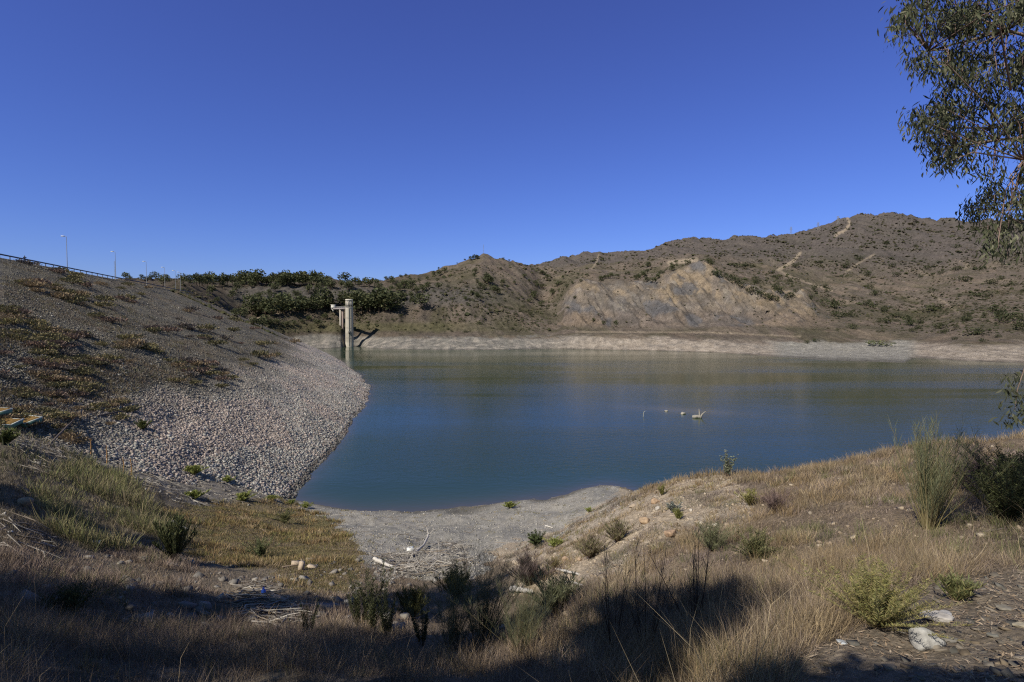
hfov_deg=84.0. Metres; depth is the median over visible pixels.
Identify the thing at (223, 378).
shrub
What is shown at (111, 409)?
shrub
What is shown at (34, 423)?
shrub
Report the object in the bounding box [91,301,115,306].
shrub
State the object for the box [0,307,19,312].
shrub
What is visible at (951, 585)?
green tuft
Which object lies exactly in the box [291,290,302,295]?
pine tree
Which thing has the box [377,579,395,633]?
spiky weed
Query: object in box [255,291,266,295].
pine tree
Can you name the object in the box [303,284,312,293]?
pine tree
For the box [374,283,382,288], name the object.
pine tree
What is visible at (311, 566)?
brick
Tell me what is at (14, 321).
shrub
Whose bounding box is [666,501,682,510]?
blue grey herb
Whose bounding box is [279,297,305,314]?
pine tree
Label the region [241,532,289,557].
leafy weed
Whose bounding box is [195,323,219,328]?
shrub
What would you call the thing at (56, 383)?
shrub
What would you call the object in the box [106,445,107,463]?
dry cane
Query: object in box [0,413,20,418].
shrub
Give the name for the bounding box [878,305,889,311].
hill shrub
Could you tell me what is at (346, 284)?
pine tree
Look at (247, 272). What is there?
pine tree
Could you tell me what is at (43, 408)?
shrub
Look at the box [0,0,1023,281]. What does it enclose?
sky
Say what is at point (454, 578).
green bush
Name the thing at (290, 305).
pine tree
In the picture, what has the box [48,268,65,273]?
shrub
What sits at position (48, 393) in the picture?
shrub
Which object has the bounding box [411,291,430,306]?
pine tree
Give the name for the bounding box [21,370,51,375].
shrub
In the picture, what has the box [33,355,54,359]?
shrub
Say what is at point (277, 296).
pine tree
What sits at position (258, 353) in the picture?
shrub
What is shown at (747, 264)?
hill shrub
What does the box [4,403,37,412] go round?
shrub
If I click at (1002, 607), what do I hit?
stone
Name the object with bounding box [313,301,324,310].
pine tree
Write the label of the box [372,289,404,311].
pine tree
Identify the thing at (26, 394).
shrub
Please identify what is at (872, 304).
hill shrub
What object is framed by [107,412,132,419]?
shrub
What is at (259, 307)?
pine tree
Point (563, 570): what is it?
driftwood branch
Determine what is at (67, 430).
shrub
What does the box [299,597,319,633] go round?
spiky weed
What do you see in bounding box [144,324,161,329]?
shrub
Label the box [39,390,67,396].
shrub
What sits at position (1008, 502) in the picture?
green bush
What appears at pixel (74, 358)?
shrub
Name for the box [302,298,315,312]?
pine tree
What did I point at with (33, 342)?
shrub
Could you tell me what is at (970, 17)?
eucalyptus tree
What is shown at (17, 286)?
dry grass
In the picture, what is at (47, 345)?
shrub
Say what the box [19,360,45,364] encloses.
shrub
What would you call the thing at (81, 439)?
shrub
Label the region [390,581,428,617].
green bush
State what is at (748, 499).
yellow bush
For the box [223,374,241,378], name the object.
shrub
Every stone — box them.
[16,497,33,506]
[639,517,649,524]
[651,498,659,503]
[664,529,675,536]
[836,639,847,643]
[908,626,945,650]
[918,609,954,622]
[940,610,951,614]
[941,635,957,642]
[986,632,998,637]
[995,604,1012,610]
[1012,622,1023,627]
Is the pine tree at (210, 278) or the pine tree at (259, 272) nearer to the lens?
the pine tree at (210, 278)
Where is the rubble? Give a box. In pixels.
[0,259,370,498]
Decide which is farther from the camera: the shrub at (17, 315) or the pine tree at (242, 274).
the pine tree at (242, 274)
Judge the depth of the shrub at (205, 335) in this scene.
123.20 m
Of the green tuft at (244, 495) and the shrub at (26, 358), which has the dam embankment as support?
the shrub at (26, 358)
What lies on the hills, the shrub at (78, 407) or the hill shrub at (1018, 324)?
the hill shrub at (1018, 324)
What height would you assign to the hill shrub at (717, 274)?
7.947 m
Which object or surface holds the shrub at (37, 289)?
on the dam embankment
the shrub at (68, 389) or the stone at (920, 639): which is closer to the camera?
the stone at (920, 639)
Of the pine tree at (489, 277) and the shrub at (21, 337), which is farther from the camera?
the pine tree at (489, 277)
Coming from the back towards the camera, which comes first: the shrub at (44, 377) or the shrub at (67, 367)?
the shrub at (67, 367)
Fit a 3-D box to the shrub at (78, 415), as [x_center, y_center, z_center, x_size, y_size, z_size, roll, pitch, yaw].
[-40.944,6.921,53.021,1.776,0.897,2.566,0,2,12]
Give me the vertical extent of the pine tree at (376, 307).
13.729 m
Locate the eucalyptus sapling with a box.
[720,449,738,475]
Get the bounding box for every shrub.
[0,303,24,308]
[0,306,33,313]
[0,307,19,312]
[0,312,29,318]
[0,316,30,324]
[0,372,19,378]
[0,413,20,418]
[0,417,8,425]
[2,332,28,337]
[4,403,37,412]
[5,311,30,315]
[7,328,30,332]
[8,412,35,419]
[9,335,32,340]
[10,386,38,392]
[11,406,29,412]
[13,364,29,367]
[14,389,42,397]
[15,280,45,286]
[18,357,33,360]
[19,277,47,283]
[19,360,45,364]
[19,386,39,391]
[19,414,53,427]
[21,340,46,346]
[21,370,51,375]
[23,261,42,264]
[25,318,51,325]
[26,323,51,330]
[26,366,50,372]
[27,287,46,291]
[29,278,51,284]
[30,332,51,336]
[32,336,49,339]
[32,372,54,378]
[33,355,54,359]
[33,406,52,411]
[34,342,61,348]
[34,344,58,349]
[35,348,60,354]
[35,361,65,368]
[35,374,53,378]
[36,325,66,331]
[37,369,64,374]
[39,330,66,334]
[39,386,56,390]
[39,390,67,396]
[40,336,73,342]
[40,402,55,405]
[41,337,60,341]
[41,390,59,395]
[42,285,66,289]
[42,374,66,380]
[42,411,75,419]
[43,331,60,337]
[43,381,70,386]
[43,408,64,412]
[44,339,66,343]
[47,291,74,297]
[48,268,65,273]
[48,358,75,364]
[48,378,73,381]
[50,354,67,358]
[51,288,72,292]
[51,386,77,392]
[51,397,79,403]
[51,423,64,427]
[52,267,71,271]
[53,365,78,370]
[55,343,72,348]
[55,380,80,386]
[55,430,82,438]
[56,347,80,353]
[57,276,88,283]
[58,350,77,356]
[58,429,74,432]
[61,293,89,300]
[61,356,84,360]
[62,332,84,338]
[64,410,87,418]
[64,436,92,444]
[65,275,84,278]
[65,299,81,302]
[66,272,85,276]
[66,363,84,366]
[66,384,92,388]
[68,367,99,375]
[68,376,97,381]
[70,330,88,335]
[71,353,95,358]
[71,364,93,369]
[71,386,95,393]
[71,391,89,396]
[73,290,91,295]
[73,405,86,408]
[76,281,93,287]
[80,382,103,388]
[82,359,106,363]
[83,356,104,359]
[84,361,107,364]
[85,333,98,337]
[85,407,101,410]
[87,401,110,406]
[88,312,108,316]
[89,358,109,363]
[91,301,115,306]
[93,294,118,300]
[93,340,109,345]
[95,353,116,357]
[96,315,127,322]
[103,354,121,359]
[103,401,118,406]
[104,407,119,411]
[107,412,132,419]
[109,397,129,402]
[111,399,128,403]
[112,294,129,299]
[113,340,142,348]
[115,332,143,339]
[117,404,142,411]
[118,293,140,299]
[121,282,135,285]
[124,337,145,343]
[125,299,138,302]
[137,345,156,348]
[143,327,162,331]
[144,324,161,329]
[146,345,161,350]
[160,326,182,331]
[165,376,185,381]
[166,362,188,366]
[176,322,197,327]
[177,355,201,360]
[177,365,202,370]
[178,367,197,371]
[182,371,199,376]
[184,305,201,310]
[189,380,202,383]
[191,359,208,365]
[193,367,206,373]
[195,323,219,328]
[195,334,215,337]
[203,359,220,365]
[204,336,217,340]
[204,369,222,374]
[205,338,226,344]
[212,316,222,319]
[213,375,230,380]
[215,382,228,387]
[220,334,233,339]
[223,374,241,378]
[227,317,245,321]
[228,327,241,331]
[250,348,268,356]
[253,339,275,344]
[260,353,277,357]
[288,338,301,342]
[433,564,445,591]
[595,540,656,649]
[621,541,674,648]
[648,521,714,622]
[710,269,723,277]
[723,274,734,279]
[730,277,742,282]
[732,262,752,266]
[745,286,760,292]
[758,291,772,297]
[774,285,784,292]
[784,292,795,298]
[824,298,845,307]
[831,309,846,316]
[841,262,850,267]
[865,340,896,345]
[866,302,878,308]
[869,289,881,294]
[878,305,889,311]
[900,317,923,324]
[922,302,943,310]
[931,322,947,328]
[957,275,971,280]
[958,316,972,320]
[962,327,991,334]
[970,290,995,297]
[984,278,997,283]
[984,304,1010,311]
[993,311,1009,317]
[994,310,1023,321]
[1007,320,1023,329]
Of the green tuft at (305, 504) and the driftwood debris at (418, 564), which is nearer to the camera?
the driftwood debris at (418, 564)
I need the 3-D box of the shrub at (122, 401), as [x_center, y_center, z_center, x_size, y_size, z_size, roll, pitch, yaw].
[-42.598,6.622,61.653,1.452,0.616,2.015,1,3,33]
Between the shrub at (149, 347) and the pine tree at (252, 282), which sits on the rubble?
the shrub at (149, 347)
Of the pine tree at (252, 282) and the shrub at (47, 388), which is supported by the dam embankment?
the shrub at (47, 388)
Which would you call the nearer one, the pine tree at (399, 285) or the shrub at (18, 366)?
the shrub at (18, 366)
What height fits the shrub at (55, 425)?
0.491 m
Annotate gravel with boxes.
[0,434,411,630]
[277,485,635,578]
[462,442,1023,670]
[790,572,1023,681]
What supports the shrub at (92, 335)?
on the dam embankment
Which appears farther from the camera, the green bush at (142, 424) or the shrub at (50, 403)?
the green bush at (142, 424)
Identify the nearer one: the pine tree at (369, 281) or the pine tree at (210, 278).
the pine tree at (210, 278)
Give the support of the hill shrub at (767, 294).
on the hills
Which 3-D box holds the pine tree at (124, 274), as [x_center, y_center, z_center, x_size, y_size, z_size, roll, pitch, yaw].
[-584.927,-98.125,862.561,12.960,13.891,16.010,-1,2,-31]
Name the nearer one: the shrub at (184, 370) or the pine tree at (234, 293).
the shrub at (184, 370)
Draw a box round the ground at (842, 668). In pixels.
[0,428,1023,681]
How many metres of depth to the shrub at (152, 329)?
105.40 m
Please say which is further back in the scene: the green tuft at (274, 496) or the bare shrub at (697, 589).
the green tuft at (274, 496)
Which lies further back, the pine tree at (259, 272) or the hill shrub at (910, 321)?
the pine tree at (259, 272)
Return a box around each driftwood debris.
[0,434,477,628]
[284,491,629,564]
[383,532,479,576]
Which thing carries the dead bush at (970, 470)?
on the ground at (842, 668)
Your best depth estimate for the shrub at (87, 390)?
60.27 m
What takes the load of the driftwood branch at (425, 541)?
on the ground at (842, 668)
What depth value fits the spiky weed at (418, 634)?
9.71 m
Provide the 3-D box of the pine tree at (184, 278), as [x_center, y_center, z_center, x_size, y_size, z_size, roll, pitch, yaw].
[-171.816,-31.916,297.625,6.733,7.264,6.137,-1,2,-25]
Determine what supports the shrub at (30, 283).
on the dam embankment
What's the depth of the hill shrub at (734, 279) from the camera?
455.67 m
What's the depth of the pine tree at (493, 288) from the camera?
485.95 m
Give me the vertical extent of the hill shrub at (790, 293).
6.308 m
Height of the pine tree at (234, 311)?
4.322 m
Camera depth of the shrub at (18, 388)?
53.82 m
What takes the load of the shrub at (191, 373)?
on the dam embankment
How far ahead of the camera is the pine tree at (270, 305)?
403.19 m
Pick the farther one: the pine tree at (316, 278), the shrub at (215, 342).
the pine tree at (316, 278)
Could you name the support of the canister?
on the ground at (842, 668)
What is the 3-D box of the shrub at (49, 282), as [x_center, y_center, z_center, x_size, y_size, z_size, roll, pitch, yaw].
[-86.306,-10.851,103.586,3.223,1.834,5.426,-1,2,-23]
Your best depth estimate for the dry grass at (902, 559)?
7.61 m
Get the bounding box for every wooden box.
[0,407,12,414]
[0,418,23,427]
[19,415,42,426]
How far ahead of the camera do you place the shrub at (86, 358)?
70.35 m
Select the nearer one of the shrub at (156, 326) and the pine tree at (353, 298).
the shrub at (156, 326)
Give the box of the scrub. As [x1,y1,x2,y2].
[170,212,1023,336]
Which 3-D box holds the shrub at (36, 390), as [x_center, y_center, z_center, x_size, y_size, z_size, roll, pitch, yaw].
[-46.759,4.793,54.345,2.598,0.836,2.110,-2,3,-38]
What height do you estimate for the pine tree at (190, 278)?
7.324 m
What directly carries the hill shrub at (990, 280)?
on the hills
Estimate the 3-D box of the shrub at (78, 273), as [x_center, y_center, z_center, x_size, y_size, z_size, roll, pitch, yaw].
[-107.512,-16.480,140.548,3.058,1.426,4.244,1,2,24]
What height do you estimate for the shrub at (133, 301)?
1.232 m
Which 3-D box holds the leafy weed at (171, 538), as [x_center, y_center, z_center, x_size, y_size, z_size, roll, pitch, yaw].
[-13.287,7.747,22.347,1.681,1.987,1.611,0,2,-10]
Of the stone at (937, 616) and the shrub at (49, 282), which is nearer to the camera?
the stone at (937, 616)
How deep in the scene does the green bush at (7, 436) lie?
35.46 m
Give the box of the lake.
[293,346,1023,511]
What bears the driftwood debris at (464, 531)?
on the ground at (842, 668)
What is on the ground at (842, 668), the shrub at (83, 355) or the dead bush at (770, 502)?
the dead bush at (770, 502)
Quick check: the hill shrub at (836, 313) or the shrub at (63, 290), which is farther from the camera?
the hill shrub at (836, 313)
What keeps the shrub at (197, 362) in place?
on the dam embankment
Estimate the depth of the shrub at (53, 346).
66.76 m
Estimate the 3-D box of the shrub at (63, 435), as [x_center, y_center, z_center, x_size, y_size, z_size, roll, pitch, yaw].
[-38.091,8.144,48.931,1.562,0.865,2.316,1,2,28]
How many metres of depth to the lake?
110.76 m
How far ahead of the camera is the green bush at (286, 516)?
43.50 m
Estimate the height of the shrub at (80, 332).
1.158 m
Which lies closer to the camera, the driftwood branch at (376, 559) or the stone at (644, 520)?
the stone at (644, 520)
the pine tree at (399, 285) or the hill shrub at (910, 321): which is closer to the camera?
the hill shrub at (910, 321)
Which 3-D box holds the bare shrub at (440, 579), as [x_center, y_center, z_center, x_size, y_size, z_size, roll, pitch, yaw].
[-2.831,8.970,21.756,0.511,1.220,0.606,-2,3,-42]
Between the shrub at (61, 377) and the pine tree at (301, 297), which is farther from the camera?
the pine tree at (301, 297)
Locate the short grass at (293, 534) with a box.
[157,487,622,595]
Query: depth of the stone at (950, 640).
3.95 m
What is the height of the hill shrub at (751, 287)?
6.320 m
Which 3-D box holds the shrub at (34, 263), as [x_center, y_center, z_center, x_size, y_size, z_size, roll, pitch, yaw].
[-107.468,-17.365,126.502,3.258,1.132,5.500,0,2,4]
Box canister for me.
[406,546,413,551]
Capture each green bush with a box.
[0,427,20,444]
[36,576,128,615]
[132,419,152,429]
[270,509,293,522]
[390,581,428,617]
[430,559,474,598]
[526,560,584,613]
[559,528,616,558]
[591,515,643,541]
[693,520,736,551]
[728,526,793,558]
[944,448,1023,524]
[949,437,1023,489]
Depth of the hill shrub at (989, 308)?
425.51 m
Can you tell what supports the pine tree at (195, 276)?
on the hills
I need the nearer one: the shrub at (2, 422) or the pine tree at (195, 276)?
the shrub at (2, 422)
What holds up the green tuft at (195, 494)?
on the ground at (842, 668)
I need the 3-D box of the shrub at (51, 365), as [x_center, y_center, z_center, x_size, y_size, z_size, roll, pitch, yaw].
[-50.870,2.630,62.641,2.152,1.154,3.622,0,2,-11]
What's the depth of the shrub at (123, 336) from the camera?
89.99 m
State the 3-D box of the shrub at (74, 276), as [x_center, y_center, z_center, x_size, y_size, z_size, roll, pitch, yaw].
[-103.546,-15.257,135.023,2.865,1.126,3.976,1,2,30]
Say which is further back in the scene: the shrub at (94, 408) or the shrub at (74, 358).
the shrub at (74, 358)
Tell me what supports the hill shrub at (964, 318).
on the hills
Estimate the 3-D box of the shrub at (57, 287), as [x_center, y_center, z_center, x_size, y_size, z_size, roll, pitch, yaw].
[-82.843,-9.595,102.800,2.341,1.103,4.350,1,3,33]
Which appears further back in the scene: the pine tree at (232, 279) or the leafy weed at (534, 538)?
the pine tree at (232, 279)
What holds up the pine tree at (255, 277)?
on the hills
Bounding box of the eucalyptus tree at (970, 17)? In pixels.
[877,0,1023,430]
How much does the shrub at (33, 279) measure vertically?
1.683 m
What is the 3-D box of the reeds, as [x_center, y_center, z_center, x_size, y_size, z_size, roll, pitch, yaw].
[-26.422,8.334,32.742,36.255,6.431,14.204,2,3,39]
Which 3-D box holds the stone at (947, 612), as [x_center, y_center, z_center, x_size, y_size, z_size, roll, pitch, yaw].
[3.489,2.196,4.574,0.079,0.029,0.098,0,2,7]
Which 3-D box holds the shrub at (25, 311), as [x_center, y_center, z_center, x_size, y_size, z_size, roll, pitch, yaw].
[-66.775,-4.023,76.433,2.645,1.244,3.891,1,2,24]
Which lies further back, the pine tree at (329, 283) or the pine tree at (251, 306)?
the pine tree at (329, 283)
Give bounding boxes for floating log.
[692,409,705,417]
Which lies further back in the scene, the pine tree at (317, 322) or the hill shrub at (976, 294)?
the hill shrub at (976, 294)
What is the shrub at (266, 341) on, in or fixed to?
on the dam embankment
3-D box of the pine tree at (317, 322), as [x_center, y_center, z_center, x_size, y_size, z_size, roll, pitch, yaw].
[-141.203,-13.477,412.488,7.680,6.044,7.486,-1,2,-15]
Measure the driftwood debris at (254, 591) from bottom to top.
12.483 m
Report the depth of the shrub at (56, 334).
72.85 m
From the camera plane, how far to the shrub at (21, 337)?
66.10 m
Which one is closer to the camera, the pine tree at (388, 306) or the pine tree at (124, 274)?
the pine tree at (388, 306)
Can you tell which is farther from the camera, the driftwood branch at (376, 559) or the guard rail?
the guard rail
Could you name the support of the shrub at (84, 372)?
on the dam embankment
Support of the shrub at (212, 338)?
on the dam embankment
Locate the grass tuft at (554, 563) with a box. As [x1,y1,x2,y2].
[545,554,563,568]
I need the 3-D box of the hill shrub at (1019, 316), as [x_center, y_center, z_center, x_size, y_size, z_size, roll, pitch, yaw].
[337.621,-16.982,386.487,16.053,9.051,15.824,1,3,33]
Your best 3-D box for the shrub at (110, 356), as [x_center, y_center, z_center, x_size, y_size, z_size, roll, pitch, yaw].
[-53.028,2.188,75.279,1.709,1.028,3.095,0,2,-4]
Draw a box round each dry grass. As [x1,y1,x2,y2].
[0,260,290,430]
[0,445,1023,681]
[493,426,1023,681]
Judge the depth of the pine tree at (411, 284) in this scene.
496.51 m
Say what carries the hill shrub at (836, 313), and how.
on the hills
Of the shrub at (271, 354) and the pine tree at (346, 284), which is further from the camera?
the pine tree at (346, 284)
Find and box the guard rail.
[0,254,192,292]
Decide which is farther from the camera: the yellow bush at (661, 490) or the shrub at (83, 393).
the shrub at (83, 393)
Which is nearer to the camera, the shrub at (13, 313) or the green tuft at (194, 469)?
the green tuft at (194, 469)
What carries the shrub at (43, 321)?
on the dam embankment
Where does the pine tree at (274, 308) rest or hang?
on the hills
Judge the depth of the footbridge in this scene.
409.98 m
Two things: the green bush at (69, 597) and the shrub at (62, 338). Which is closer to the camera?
the green bush at (69, 597)
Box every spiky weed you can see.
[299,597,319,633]
[346,568,368,628]
[358,558,393,630]
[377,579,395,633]
[406,593,430,646]
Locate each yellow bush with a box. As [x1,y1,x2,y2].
[658,484,669,495]
[671,508,682,518]
[733,487,764,505]
[772,552,973,641]
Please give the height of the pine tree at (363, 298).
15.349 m
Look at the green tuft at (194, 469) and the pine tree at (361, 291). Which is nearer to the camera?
the green tuft at (194, 469)
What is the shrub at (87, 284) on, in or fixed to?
on the dam embankment
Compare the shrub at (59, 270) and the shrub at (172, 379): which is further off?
the shrub at (59, 270)
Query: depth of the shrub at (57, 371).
60.92 m
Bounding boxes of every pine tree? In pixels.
[121,272,130,278]
[149,272,160,276]
[155,275,171,285]
[176,273,189,283]
[186,274,195,284]
[191,272,203,284]
[195,273,208,285]
[201,273,211,285]
[201,273,215,285]
[206,284,216,292]
[210,274,220,284]
[219,273,229,280]
[221,272,234,285]
[227,290,236,298]
[229,275,238,285]
[229,308,238,316]
[232,282,240,291]
[235,270,248,285]
[235,306,248,317]
[236,269,255,284]
[241,293,263,311]
[242,301,260,314]
[247,272,259,285]
[248,280,256,288]
[249,317,259,323]
[250,269,265,283]
[250,273,264,282]
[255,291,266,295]
[256,316,267,327]
[257,301,268,314]
[261,296,281,315]
[266,307,277,315]
[268,272,275,283]
[268,282,280,288]
[268,292,288,312]
[274,277,286,286]
[276,272,290,282]
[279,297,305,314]
[281,273,294,285]
[284,301,298,313]
[286,275,298,285]
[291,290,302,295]
[295,271,308,285]
[296,294,307,311]
[301,277,309,283]
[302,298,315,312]
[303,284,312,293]
[308,270,320,284]
[308,274,325,283]
[308,293,319,300]
[312,296,331,310]
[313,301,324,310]
[313,318,322,325]
[317,286,335,308]
[320,312,329,318]
[324,297,339,305]
[325,279,336,289]
[337,272,350,283]
[337,290,353,302]
[342,290,371,315]
[343,280,352,291]
[345,292,368,311]
[346,289,365,308]
[353,294,373,312]
[357,294,377,313]
[362,277,375,286]
[368,288,391,312]
[368,298,382,312]
[370,287,396,311]
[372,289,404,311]
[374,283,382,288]
[382,300,396,312]
[395,283,402,290]
[396,291,407,301]
[406,280,416,290]
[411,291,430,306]
[418,283,427,291]
[483,274,495,285]
[489,284,496,292]
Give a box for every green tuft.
[182,464,208,474]
[184,489,210,499]
[222,475,236,481]
[235,490,256,500]
[266,494,279,499]
[286,499,295,503]
[299,501,313,507]
[501,501,519,507]
[542,536,567,546]
[930,563,986,600]
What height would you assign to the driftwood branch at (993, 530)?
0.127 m
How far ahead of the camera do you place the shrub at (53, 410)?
51.64 m
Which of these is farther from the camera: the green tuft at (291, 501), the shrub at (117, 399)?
the shrub at (117, 399)
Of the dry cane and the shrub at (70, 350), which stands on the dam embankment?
the shrub at (70, 350)
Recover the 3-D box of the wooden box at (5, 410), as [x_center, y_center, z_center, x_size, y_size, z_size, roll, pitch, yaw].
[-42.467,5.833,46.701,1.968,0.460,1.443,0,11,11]
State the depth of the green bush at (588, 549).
16.77 m
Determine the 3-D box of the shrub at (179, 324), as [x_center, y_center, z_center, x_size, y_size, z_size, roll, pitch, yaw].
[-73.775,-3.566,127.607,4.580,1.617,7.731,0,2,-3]
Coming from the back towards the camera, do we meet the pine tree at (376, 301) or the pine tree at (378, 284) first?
the pine tree at (378, 284)
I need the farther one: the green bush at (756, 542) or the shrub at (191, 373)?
the shrub at (191, 373)
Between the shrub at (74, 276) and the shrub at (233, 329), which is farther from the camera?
the shrub at (233, 329)
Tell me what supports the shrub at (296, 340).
on the dam embankment
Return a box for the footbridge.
[331,305,344,329]
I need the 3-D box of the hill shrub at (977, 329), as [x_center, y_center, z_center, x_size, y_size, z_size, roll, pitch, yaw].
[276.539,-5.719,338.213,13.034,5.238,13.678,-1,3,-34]
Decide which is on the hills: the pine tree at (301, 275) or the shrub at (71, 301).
the pine tree at (301, 275)
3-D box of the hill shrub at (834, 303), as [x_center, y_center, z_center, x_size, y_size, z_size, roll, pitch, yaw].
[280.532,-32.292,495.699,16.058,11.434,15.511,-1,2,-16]
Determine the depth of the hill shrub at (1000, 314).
405.73 m
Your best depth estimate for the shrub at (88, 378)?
62.93 m
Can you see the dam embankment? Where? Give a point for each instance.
(256, 335)
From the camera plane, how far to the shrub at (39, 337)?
69.99 m
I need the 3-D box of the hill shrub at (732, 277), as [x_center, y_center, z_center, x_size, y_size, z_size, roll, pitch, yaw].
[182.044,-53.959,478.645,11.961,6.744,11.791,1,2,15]
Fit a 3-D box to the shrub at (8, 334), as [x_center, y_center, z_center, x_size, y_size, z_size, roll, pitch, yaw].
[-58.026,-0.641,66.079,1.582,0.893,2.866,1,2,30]
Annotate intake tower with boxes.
[345,299,353,346]
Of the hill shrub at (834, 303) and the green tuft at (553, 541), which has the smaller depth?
the green tuft at (553, 541)
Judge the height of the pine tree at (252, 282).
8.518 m
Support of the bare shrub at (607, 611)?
on the ground at (842, 668)
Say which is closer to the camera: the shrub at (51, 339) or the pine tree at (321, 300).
the shrub at (51, 339)
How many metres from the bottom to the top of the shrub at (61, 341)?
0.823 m
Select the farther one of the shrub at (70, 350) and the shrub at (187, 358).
the shrub at (187, 358)
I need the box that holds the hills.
[117,212,1023,362]
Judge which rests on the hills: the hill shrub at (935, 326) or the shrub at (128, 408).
the hill shrub at (935, 326)
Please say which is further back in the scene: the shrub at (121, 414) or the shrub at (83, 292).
the shrub at (83, 292)
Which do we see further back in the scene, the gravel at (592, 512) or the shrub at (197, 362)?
the shrub at (197, 362)
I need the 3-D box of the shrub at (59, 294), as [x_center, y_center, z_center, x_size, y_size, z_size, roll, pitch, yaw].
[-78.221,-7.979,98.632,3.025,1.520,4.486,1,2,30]
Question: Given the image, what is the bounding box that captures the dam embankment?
[0,258,369,498]
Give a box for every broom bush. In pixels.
[364,560,489,650]
[368,524,533,646]
[434,555,561,655]
[886,414,1020,530]
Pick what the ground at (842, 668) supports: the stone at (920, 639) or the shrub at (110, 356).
the stone at (920, 639)
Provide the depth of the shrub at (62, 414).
51.03 m
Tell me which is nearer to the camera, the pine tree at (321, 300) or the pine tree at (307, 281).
the pine tree at (321, 300)
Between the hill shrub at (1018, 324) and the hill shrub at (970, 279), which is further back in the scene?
the hill shrub at (970, 279)
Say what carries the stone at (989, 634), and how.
on the ground at (842, 668)
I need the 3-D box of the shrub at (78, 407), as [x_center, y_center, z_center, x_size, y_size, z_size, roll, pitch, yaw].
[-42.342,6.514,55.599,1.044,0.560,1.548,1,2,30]
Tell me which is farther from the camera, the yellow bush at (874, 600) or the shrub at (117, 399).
the shrub at (117, 399)
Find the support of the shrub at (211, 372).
on the dam embankment
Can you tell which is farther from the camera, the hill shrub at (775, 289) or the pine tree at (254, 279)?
the pine tree at (254, 279)
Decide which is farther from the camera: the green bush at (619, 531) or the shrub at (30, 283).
the shrub at (30, 283)
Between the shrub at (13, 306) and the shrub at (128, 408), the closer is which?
the shrub at (128, 408)
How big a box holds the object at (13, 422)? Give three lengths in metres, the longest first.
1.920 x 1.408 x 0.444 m
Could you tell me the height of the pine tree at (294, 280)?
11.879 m
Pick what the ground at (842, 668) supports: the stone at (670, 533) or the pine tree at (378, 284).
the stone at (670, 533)
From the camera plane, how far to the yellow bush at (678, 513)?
16.53 m
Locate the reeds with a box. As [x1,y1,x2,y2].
[0,425,205,552]
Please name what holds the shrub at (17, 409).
on the rubble
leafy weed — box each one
[152,508,201,560]
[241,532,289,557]
[526,528,546,545]
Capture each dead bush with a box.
[496,546,563,585]
[750,487,795,511]
[921,436,1022,492]
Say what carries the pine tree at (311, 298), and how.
on the hills
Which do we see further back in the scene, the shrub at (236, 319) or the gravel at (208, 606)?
the shrub at (236, 319)
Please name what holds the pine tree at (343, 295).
on the hills
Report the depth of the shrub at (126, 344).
84.67 m
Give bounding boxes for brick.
[291,560,300,564]
[298,560,304,570]
[307,564,316,568]
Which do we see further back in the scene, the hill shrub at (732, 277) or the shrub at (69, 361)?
the hill shrub at (732, 277)
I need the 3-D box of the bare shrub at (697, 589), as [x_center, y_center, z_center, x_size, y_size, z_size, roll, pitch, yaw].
[1.788,2.455,5.909,0.606,1.220,0.511,-1,2,-17]
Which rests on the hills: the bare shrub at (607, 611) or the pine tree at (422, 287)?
the pine tree at (422, 287)
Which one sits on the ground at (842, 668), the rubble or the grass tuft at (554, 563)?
the grass tuft at (554, 563)
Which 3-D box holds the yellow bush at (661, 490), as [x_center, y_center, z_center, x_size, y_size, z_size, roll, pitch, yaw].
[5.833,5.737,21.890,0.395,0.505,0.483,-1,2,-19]
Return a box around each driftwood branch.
[47,417,75,446]
[97,411,123,416]
[266,589,299,607]
[373,556,395,568]
[410,528,433,556]
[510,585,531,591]
[555,568,579,574]
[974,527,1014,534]
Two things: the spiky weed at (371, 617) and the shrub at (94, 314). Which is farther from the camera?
the shrub at (94, 314)
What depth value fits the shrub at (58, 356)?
66.26 m
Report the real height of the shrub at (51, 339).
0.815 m
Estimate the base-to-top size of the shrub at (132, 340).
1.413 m
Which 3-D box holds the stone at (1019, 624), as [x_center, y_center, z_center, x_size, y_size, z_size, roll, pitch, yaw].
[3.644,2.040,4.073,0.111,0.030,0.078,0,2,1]
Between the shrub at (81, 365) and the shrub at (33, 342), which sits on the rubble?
the shrub at (81, 365)
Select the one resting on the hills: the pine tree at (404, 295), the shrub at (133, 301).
the pine tree at (404, 295)
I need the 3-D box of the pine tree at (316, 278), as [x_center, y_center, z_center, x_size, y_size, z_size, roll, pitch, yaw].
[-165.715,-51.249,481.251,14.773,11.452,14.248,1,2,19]
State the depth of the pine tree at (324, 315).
426.02 m
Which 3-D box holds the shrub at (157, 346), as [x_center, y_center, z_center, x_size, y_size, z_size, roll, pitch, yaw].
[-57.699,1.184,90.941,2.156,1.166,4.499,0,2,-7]
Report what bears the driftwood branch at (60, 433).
on the ground at (842, 668)
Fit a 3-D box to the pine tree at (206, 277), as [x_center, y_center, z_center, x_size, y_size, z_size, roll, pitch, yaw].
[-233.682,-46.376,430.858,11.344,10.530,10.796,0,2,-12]
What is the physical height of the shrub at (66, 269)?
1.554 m
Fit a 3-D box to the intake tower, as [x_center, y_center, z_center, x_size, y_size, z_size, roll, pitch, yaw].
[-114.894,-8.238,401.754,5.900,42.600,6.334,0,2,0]

